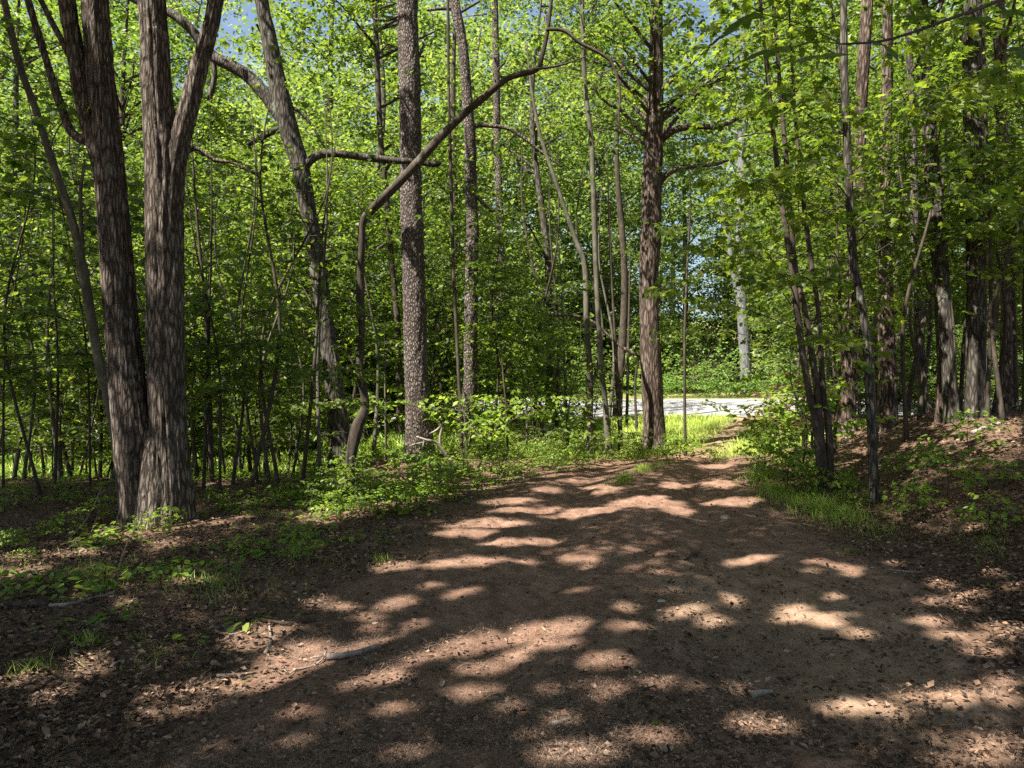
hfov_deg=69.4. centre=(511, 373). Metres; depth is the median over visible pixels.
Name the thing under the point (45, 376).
sapling
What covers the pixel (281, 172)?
sapling
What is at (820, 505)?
verge grass
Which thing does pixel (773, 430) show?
seedling
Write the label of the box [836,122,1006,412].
sapling
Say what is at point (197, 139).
broadleaf tree
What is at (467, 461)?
seedling
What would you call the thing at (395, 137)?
woodland tree
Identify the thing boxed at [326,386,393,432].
sapling
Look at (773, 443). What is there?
seedling
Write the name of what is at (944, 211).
sapling
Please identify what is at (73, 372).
sapling
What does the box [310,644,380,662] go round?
fallen branch
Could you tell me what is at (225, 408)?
sapling
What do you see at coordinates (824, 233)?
sapling
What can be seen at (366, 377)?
sapling
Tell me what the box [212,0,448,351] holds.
woodland tree
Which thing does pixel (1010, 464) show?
seedling
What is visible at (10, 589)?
ground cover
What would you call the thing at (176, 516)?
seedling
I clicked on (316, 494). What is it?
seedling
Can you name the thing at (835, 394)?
sapling
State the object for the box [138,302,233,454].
sapling
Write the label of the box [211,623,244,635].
twig
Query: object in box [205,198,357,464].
sapling
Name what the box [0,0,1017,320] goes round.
sky
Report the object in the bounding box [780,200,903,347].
sapling
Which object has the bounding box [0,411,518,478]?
meadow grass
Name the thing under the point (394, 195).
woodland tree
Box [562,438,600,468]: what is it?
seedling
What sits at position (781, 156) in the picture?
woodland tree
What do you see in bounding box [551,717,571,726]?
bark piece
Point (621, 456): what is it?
seedling
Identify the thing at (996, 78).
curved tree
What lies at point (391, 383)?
sapling
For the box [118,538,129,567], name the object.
twig
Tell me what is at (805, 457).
seedling
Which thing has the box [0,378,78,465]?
sapling
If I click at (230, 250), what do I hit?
sapling
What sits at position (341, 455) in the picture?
seedling
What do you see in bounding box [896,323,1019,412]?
understory bush
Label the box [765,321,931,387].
understory bush
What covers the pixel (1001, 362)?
sapling
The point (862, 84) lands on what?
pine tree
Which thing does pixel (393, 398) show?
understory bush
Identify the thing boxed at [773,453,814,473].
seedling
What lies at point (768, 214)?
woodland tree
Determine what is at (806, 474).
seedling
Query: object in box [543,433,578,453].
seedling
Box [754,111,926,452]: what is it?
sapling
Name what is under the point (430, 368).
sapling
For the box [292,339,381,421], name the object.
sapling
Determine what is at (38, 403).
sapling
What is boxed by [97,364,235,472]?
sapling
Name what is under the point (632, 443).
seedling
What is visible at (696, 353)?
understory bush
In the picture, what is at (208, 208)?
sapling
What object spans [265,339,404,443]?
understory bush
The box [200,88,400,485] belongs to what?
sapling
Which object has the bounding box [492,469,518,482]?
seedling
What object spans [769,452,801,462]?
seedling
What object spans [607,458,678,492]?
strip grass
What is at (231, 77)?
woodland tree
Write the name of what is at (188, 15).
woodland tree
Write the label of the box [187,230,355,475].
sapling
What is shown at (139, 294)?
sapling
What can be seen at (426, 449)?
seedling
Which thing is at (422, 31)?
woodland tree
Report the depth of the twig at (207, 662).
4.00 m
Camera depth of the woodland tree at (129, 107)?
32.70 m
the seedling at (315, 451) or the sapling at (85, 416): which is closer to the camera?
the seedling at (315, 451)
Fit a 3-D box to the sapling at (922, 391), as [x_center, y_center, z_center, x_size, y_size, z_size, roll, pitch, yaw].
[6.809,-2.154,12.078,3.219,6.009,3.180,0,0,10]
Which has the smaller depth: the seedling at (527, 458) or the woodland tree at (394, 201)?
the seedling at (527, 458)
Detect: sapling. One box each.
[0,13,145,494]
[0,32,226,491]
[0,35,254,482]
[0,95,91,356]
[0,95,104,487]
[0,109,142,476]
[0,116,132,478]
[0,120,102,479]
[0,134,218,476]
[0,135,199,486]
[0,182,99,478]
[0,184,32,346]
[0,189,80,478]
[0,189,135,476]
[0,217,105,477]
[0,267,145,475]
[0,274,84,451]
[0,319,105,472]
[0,320,112,474]
[0,349,81,462]
[0,358,105,476]
[0,369,40,449]
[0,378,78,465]
[0,387,98,467]
[1,109,95,374]
[1,240,66,452]
[5,287,108,472]
[8,227,145,477]
[12,256,104,474]
[25,113,204,475]
[39,236,145,459]
[49,190,143,358]
[50,329,145,476]
[62,114,358,493]
[62,296,202,462]
[62,329,228,425]
[64,122,284,358]
[67,85,336,489]
[71,413,199,468]
[72,62,272,481]
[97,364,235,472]
[98,234,186,320]
[99,154,222,304]
[108,230,300,477]
[134,137,298,478]
[134,241,228,416]
[138,64,330,483]
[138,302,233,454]
[140,137,258,391]
[140,169,332,484]
[143,141,251,344]
[145,66,315,478]
[145,73,378,490]
[184,148,304,463]
[185,176,352,481]
[185,222,348,477]
[187,37,363,497]
[187,113,414,490]
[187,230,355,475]
[187,298,283,460]
[187,337,251,472]
[187,351,275,467]
[187,360,307,471]
[189,356,268,469]
[192,204,398,476]
[192,299,315,456]
[195,377,258,472]
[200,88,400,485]
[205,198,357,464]
[209,158,401,473]
[213,351,310,475]
[218,143,357,455]
[223,291,350,474]
[231,306,310,449]
[242,324,327,460]
[243,149,381,462]
[248,303,355,469]
[249,191,404,462]
[251,159,394,453]
[268,166,452,442]
[280,166,466,456]
[282,357,358,450]
[291,173,402,370]
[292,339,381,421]
[303,362,372,433]
[321,385,389,449]
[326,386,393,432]
[342,321,434,463]
[343,0,628,482]
[353,190,488,366]
[355,159,523,435]
[359,345,436,410]
[367,376,404,423]
[373,162,509,415]
[387,343,493,431]
[396,153,566,435]
[402,341,446,407]
[422,362,517,458]
[428,353,458,428]
[431,231,582,450]
[432,388,483,441]
[434,350,505,456]
[436,364,521,437]
[457,103,566,432]
[459,165,567,442]
[460,321,565,457]
[465,307,577,453]
[478,207,575,442]
[479,367,529,413]
[481,306,580,454]
[490,146,581,426]
[491,359,546,427]
[514,145,603,426]
[517,331,603,455]
[534,185,614,422]
[537,324,622,452]
[560,367,635,455]
[560,377,610,418]
[565,225,630,427]
[567,250,663,430]
[585,337,641,420]
[719,180,877,374]
[722,175,905,450]
[724,331,856,481]
[730,190,868,438]
[731,371,843,462]
[737,330,899,469]
[742,142,877,427]
[745,172,910,419]
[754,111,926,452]
[775,74,996,443]
[779,179,903,421]
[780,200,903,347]
[802,29,1023,441]
[802,155,901,297]
[813,126,999,417]
[822,48,1003,419]
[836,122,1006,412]
[865,95,1023,423]
[873,174,1021,357]
[893,123,1023,413]
[895,142,1023,361]
[896,88,1023,291]
[905,135,1022,410]
[908,66,1023,410]
[947,101,1023,371]
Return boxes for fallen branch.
[8,591,66,600]
[48,591,114,607]
[52,627,92,655]
[245,615,312,624]
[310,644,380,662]
[970,422,1000,434]
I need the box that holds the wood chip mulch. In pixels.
[0,504,1023,767]
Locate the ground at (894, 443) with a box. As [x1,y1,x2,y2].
[0,321,1023,767]
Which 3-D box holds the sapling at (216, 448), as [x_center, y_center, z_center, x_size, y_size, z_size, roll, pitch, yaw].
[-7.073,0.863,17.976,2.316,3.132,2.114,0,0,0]
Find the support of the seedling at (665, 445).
on the ground at (894, 443)
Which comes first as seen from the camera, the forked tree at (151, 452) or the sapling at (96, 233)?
the forked tree at (151, 452)
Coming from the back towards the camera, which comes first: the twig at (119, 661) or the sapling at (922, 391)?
the sapling at (922, 391)
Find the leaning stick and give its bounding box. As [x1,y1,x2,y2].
[70,486,101,535]
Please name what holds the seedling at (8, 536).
on the ground at (894, 443)
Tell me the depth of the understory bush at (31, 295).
32.80 m
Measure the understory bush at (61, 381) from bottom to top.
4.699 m
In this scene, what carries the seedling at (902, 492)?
on the ground at (894, 443)
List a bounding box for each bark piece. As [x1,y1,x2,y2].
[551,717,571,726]
[749,689,772,698]
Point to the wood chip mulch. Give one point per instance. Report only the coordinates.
(554, 752)
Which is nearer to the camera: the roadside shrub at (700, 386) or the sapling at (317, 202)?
the sapling at (317, 202)
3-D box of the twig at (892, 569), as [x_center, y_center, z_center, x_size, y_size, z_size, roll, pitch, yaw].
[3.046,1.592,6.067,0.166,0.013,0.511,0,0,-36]
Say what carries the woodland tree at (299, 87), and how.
on the ground at (894, 443)
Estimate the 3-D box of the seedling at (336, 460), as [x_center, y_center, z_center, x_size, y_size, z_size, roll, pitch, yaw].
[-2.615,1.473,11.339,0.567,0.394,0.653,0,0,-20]
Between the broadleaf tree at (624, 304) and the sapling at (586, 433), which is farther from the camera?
the broadleaf tree at (624, 304)
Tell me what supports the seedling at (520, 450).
on the ground at (894, 443)
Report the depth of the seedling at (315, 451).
11.90 m
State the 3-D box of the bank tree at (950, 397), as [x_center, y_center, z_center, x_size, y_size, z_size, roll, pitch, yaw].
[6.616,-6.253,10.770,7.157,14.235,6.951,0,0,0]
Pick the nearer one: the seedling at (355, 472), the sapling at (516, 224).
the seedling at (355, 472)
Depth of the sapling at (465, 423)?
13.24 m
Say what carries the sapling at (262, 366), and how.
on the ground at (894, 443)
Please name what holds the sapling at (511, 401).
on the ground at (894, 443)
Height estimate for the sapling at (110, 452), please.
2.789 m
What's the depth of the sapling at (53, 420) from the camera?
11.45 m
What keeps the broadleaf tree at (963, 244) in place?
on the ground at (894, 443)
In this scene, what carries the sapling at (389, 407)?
on the ground at (894, 443)
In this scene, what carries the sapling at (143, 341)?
on the ground at (894, 443)
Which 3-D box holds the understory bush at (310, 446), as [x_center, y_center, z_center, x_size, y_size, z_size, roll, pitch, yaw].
[-6.296,0.542,20.721,4.383,3.884,4.361,0,0,-13]
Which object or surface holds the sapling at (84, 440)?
on the ground at (894, 443)
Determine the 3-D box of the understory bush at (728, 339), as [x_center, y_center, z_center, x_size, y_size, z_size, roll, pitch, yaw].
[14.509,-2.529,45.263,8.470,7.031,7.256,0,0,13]
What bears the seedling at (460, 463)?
on the ground at (894, 443)
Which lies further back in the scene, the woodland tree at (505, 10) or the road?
the woodland tree at (505, 10)
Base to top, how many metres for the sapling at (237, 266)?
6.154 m
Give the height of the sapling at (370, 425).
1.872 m
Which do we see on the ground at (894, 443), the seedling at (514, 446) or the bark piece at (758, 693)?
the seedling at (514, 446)
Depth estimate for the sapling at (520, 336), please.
14.31 m
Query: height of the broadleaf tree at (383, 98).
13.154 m
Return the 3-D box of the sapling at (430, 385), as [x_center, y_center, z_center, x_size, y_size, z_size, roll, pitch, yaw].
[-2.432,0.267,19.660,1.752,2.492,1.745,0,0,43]
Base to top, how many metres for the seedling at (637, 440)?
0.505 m
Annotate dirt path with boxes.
[112,416,1023,767]
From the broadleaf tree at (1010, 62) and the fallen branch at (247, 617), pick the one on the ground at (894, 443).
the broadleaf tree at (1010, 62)
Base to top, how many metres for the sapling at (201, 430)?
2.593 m
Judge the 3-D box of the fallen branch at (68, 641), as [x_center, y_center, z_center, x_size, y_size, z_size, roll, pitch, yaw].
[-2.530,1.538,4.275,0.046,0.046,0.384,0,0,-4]
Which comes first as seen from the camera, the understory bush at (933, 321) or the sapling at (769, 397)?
the sapling at (769, 397)
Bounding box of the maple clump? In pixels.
[643,0,1023,493]
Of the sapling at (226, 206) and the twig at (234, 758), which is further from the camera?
the sapling at (226, 206)
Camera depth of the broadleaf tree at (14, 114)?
19.79 m
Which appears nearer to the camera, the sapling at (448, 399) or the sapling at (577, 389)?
the sapling at (448, 399)
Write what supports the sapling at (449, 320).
on the ground at (894, 443)
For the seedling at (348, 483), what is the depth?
8.65 m
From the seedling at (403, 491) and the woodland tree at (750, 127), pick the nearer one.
the seedling at (403, 491)
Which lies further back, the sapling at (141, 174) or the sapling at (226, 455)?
the sapling at (141, 174)
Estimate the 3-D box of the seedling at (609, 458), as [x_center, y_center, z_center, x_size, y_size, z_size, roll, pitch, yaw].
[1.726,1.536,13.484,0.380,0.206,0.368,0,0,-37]
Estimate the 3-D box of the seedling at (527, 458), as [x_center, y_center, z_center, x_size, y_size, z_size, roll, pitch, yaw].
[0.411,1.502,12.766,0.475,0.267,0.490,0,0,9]
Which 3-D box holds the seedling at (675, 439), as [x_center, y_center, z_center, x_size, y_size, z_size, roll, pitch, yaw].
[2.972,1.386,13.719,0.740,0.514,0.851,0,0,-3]
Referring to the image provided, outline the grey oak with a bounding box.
[129,0,441,469]
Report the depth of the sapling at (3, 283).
13.85 m
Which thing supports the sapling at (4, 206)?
on the ground at (894, 443)
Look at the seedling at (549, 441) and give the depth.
13.57 m
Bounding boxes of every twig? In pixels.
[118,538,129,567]
[118,658,142,663]
[201,645,224,666]
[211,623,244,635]
[214,625,230,628]
[216,670,253,676]
[231,736,253,761]
[263,625,271,654]
[282,651,326,673]
[683,543,713,560]
[721,0,1023,63]
[820,637,848,640]
[858,559,919,572]
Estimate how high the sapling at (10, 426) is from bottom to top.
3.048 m
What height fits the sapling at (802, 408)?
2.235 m
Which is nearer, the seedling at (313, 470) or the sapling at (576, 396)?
the seedling at (313, 470)
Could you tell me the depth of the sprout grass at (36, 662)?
5.66 m
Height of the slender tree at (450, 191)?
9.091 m
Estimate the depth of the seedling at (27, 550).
6.12 m
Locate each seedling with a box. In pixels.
[0,482,32,503]
[0,527,28,551]
[0,530,31,551]
[5,546,40,559]
[27,519,58,537]
[45,507,88,535]
[68,495,117,519]
[125,508,153,538]
[135,505,187,530]
[197,486,235,502]
[223,531,270,553]
[242,505,267,517]
[270,523,324,561]
[290,541,315,553]
[294,463,323,477]
[295,446,332,466]
[298,480,327,509]
[299,464,324,481]
[299,472,349,496]
[309,468,344,491]
[311,488,358,515]
[314,467,355,503]
[324,455,358,474]
[330,451,377,508]
[331,445,358,469]
[332,445,371,466]
[342,452,377,471]
[343,466,378,481]
[344,494,382,514]
[347,463,405,511]
[370,488,421,515]
[371,474,402,489]
[379,447,419,466]
[382,475,427,500]
[385,445,443,506]
[397,451,444,479]
[399,440,438,475]
[414,456,461,497]
[415,479,437,494]
[420,455,460,474]
[441,465,466,490]
[445,461,465,474]
[447,471,463,483]
[450,437,490,472]
[451,452,478,473]
[460,476,495,494]
[465,431,519,480]
[478,437,522,483]
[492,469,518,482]
[498,446,519,468]
[502,440,522,452]
[508,441,530,463]
[509,463,541,477]
[521,452,548,462]
[524,442,552,467]
[529,426,565,455]
[533,453,564,468]
[537,432,562,454]
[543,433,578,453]
[543,456,563,468]
[547,453,572,472]
[550,445,568,457]
[550,453,574,466]
[560,455,586,467]
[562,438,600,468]
[569,451,601,466]
[587,431,617,457]
[599,452,615,461]
[602,430,640,461]
[612,429,643,461]
[612,451,642,463]
[619,429,656,457]
[625,435,647,454]
[627,443,648,455]
[649,440,687,460]
[650,435,689,456]
[660,430,701,448]
[678,436,714,457]
[694,442,725,457]
[733,403,792,461]
[733,430,780,468]
[738,418,814,480]
[741,450,795,468]
[755,434,794,466]
[756,437,822,488]
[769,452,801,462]
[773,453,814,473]
[784,462,815,485]
[786,447,814,466]
[790,459,837,480]
[798,466,860,492]
[815,466,863,489]
[828,479,885,505]
[876,479,947,519]
[879,452,914,475]
[905,440,987,505]
[906,447,954,462]
[933,408,1011,459]
[949,491,1023,532]
[961,451,1023,487]
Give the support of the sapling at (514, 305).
on the ground at (894, 443)
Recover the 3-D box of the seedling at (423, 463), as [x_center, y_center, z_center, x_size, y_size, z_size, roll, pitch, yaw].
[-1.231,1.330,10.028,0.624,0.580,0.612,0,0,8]
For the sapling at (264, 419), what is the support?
on the ground at (894, 443)
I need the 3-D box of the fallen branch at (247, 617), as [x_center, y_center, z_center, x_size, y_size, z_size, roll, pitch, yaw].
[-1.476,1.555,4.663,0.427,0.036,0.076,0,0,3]
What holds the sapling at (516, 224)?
on the ground at (894, 443)
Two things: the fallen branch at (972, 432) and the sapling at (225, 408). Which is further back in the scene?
the sapling at (225, 408)
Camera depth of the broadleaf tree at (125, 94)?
19.74 m
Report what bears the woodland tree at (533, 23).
on the ground at (894, 443)
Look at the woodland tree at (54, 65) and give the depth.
49.31 m
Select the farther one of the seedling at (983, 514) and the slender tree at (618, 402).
the slender tree at (618, 402)
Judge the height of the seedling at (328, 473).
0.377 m
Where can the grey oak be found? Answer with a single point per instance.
(282, 109)
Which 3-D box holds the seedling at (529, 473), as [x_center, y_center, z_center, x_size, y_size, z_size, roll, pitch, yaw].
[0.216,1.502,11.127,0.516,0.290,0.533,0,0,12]
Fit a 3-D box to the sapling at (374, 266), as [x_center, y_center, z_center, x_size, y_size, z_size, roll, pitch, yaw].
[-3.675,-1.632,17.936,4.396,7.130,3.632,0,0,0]
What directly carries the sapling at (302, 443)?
on the ground at (894, 443)
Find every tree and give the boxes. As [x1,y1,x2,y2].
[0,0,78,418]
[0,0,142,328]
[0,0,187,504]
[0,0,195,413]
[0,0,262,397]
[0,39,140,387]
[0,47,241,379]
[0,49,67,273]
[4,0,118,278]
[4,0,238,279]
[4,0,243,302]
[22,0,283,530]
[66,0,283,295]
[72,89,354,419]
[125,83,304,368]
[135,150,426,453]
[138,89,279,295]
[178,52,265,268]
[184,61,434,416]
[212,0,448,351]
[227,23,355,253]
[229,0,498,434]
[264,62,396,330]
[267,0,537,393]
[272,0,484,438]
[283,13,440,297]
[294,128,460,392]
[331,0,575,396]
[349,35,486,303]
[351,0,561,441]
[356,124,449,282]
[367,0,561,457]
[368,20,631,393]
[373,0,434,461]
[386,0,574,312]
[398,59,528,302]
[421,0,677,419]
[425,0,643,368]
[434,147,510,294]
[479,0,736,383]
[479,12,615,326]
[483,0,709,458]
[486,42,607,454]
[490,1,701,372]
[491,99,580,306]
[505,73,694,394]
[521,4,745,418]
[529,0,834,450]
[533,144,673,458]
[559,111,641,312]
[565,89,689,344]
[617,114,719,338]
[622,74,735,374]
[641,0,1023,504]
[643,0,870,395]
[662,74,781,362]
[675,0,851,371]
[683,0,959,416]
[683,173,730,455]
[697,0,939,363]
[706,104,781,331]
[722,14,988,387]
[732,88,832,347]
[734,57,996,402]
[781,0,1022,402]
[782,0,960,278]
[799,0,872,436]
[800,0,986,419]
[801,36,1022,411]
[803,0,1020,413]
[814,0,1023,332]
[832,2,1023,423]
[843,0,1023,393]
[860,0,1023,423]
[864,69,1010,417]
[877,0,898,431]
[895,0,1023,330]
[896,0,1023,383]
[900,64,1023,348]
[911,0,1023,409]
[916,0,1007,423]
[1020,248,1023,417]
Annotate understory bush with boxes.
[0,272,53,321]
[0,302,107,457]
[0,330,85,450]
[185,315,289,449]
[224,329,358,449]
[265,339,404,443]
[369,335,457,422]
[427,297,501,384]
[443,344,528,420]
[477,304,594,393]
[513,356,581,419]
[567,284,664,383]
[605,308,722,394]
[661,332,723,380]
[686,274,785,379]
[733,291,871,382]
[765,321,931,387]
[831,337,934,421]
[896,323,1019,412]
[905,271,963,386]
[935,314,1022,409]
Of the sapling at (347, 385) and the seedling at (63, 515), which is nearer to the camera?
the seedling at (63, 515)
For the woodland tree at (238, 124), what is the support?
on the ground at (894, 443)
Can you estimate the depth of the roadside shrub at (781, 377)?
30.48 m
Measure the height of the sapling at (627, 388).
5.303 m
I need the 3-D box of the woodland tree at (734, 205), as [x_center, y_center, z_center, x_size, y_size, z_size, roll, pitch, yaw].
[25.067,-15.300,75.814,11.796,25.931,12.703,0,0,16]
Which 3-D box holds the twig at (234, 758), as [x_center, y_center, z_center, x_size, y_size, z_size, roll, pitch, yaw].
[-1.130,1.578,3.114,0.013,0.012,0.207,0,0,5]
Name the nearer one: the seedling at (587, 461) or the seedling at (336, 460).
the seedling at (336, 460)
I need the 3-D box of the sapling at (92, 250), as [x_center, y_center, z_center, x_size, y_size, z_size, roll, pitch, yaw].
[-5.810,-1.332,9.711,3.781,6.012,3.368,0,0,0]
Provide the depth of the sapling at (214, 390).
10.67 m
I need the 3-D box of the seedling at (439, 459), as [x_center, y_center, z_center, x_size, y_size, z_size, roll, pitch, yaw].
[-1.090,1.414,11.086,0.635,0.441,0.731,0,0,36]
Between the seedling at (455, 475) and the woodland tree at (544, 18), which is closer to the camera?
the seedling at (455, 475)
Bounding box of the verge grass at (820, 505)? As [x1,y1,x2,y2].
[732,467,901,545]
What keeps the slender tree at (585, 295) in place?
on the ground at (894, 443)
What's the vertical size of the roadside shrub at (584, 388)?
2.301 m
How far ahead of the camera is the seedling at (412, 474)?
8.62 m
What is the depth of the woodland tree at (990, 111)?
38.74 m
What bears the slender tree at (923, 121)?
on the ground at (894, 443)
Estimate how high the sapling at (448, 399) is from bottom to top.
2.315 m
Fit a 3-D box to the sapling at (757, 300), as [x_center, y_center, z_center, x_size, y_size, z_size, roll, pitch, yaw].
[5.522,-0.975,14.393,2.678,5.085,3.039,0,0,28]
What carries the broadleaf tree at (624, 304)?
on the ground at (894, 443)
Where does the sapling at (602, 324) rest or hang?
on the ground at (894, 443)
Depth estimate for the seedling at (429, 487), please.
9.27 m
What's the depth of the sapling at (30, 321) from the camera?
19.93 m
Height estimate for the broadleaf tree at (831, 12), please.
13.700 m
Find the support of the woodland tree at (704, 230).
on the ground at (894, 443)
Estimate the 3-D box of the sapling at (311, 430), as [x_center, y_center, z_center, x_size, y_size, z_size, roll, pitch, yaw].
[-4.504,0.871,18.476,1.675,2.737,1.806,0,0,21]
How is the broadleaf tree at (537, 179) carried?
on the ground at (894, 443)
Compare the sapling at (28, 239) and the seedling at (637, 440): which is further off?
the seedling at (637, 440)
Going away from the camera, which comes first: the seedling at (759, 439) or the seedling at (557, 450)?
the seedling at (759, 439)
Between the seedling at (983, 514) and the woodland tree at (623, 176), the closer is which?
the seedling at (983, 514)
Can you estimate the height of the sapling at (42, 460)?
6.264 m
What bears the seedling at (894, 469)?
on the ground at (894, 443)
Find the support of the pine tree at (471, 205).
on the ground at (894, 443)
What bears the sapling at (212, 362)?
on the ground at (894, 443)
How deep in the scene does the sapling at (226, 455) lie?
15.37 m
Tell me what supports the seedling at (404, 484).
on the ground at (894, 443)
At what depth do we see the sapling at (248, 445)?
14.49 m
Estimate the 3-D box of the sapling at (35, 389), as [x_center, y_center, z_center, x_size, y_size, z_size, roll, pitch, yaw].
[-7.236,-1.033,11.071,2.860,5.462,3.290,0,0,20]
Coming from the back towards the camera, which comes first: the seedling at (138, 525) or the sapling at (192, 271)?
the sapling at (192, 271)
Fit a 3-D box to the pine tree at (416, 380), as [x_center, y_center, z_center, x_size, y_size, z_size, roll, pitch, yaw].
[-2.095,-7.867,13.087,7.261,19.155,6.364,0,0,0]
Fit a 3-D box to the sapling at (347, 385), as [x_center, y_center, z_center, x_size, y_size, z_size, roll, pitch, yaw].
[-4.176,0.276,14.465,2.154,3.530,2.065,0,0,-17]
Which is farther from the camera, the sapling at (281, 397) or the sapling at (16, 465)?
the sapling at (281, 397)
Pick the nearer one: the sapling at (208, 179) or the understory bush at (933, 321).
the sapling at (208, 179)
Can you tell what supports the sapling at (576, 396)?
on the ground at (894, 443)
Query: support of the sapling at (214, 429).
on the ground at (894, 443)
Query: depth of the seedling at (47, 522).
7.25 m
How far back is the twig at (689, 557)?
6.46 m
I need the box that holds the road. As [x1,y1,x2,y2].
[9,399,1020,443]
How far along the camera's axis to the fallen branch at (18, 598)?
5.24 m
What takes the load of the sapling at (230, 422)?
on the ground at (894, 443)
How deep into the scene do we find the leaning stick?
7.94 m
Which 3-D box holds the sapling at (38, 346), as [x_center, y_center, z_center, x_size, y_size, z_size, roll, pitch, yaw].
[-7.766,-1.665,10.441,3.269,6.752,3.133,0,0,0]
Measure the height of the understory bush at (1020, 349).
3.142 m
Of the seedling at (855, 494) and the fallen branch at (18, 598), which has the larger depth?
the seedling at (855, 494)
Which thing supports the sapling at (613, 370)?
on the ground at (894, 443)
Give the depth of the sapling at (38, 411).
11.72 m
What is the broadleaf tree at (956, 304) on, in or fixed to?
on the ground at (894, 443)
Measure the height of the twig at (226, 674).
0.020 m
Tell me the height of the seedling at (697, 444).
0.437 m
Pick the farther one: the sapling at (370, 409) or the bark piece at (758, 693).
the sapling at (370, 409)
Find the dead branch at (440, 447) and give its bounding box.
[410,422,451,463]
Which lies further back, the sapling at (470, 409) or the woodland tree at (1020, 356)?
the woodland tree at (1020, 356)
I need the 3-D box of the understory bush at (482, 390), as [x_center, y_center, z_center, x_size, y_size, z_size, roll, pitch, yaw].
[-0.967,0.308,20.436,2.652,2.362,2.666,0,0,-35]
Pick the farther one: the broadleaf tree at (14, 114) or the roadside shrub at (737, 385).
the roadside shrub at (737, 385)
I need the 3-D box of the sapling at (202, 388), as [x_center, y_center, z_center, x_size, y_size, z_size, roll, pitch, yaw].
[-3.951,-0.889,9.788,2.631,5.133,3.101,0,0,19]
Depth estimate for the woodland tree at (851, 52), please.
49.07 m
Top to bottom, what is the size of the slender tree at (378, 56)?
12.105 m
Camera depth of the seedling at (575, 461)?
12.43 m
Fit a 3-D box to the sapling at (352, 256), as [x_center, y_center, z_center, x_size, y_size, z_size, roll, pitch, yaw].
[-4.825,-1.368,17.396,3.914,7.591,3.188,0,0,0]
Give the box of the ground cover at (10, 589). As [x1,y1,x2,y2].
[0,404,1018,647]
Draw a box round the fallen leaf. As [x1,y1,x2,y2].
[652,718,662,723]
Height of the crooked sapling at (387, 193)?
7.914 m
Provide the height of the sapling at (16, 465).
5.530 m
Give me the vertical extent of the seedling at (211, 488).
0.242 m
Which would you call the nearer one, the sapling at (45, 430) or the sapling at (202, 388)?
the sapling at (202, 388)
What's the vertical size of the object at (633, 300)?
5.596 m
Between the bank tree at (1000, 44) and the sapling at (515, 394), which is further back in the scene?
the sapling at (515, 394)
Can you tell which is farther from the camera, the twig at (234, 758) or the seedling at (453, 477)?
the seedling at (453, 477)
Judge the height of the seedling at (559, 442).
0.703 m
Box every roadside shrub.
[544,347,614,396]
[624,361,682,397]
[663,333,737,396]
[698,346,764,397]
[709,337,810,397]
[757,336,836,395]
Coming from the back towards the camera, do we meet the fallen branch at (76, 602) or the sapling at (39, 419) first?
the sapling at (39, 419)
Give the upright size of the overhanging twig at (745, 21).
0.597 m
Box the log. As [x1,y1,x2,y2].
[0,600,50,608]
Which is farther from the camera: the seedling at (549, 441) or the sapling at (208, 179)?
the sapling at (208, 179)
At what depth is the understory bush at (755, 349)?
33.65 m
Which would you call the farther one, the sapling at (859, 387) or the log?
the sapling at (859, 387)
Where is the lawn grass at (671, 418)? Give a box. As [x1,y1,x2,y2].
[480,411,866,460]
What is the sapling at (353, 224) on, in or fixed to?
on the ground at (894, 443)
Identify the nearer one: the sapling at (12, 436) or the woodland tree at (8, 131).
the sapling at (12, 436)
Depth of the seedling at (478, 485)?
9.59 m
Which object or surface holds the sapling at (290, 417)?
on the ground at (894, 443)
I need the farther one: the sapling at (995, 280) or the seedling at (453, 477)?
the sapling at (995, 280)
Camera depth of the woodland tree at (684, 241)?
47.96 m
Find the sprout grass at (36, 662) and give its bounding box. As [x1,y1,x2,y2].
[0,513,1020,682]
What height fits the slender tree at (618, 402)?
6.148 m
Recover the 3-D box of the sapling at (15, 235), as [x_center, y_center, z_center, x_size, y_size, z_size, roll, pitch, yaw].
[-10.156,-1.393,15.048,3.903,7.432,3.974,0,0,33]
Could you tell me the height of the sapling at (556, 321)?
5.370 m
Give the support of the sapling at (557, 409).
on the ground at (894, 443)
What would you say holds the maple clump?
on the ground at (894, 443)
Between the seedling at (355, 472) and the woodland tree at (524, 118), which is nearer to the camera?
the seedling at (355, 472)
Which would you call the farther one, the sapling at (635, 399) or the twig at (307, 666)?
the sapling at (635, 399)
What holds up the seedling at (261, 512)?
on the ground at (894, 443)
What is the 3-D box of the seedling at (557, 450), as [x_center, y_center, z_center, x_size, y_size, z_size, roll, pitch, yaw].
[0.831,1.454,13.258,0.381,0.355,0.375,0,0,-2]
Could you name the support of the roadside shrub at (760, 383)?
on the ground at (894, 443)
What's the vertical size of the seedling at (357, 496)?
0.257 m
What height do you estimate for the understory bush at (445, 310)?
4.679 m
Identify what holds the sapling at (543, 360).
on the ground at (894, 443)
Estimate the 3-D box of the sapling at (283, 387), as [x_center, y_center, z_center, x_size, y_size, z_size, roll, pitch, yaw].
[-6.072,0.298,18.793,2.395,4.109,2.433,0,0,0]
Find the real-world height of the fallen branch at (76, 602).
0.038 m
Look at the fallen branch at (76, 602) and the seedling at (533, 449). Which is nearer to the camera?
the fallen branch at (76, 602)
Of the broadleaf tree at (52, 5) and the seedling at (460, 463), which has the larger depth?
the broadleaf tree at (52, 5)
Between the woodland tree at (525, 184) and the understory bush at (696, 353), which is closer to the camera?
the understory bush at (696, 353)
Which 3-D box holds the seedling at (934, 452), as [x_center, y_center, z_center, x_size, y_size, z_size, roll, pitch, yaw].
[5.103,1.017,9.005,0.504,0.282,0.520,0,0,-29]

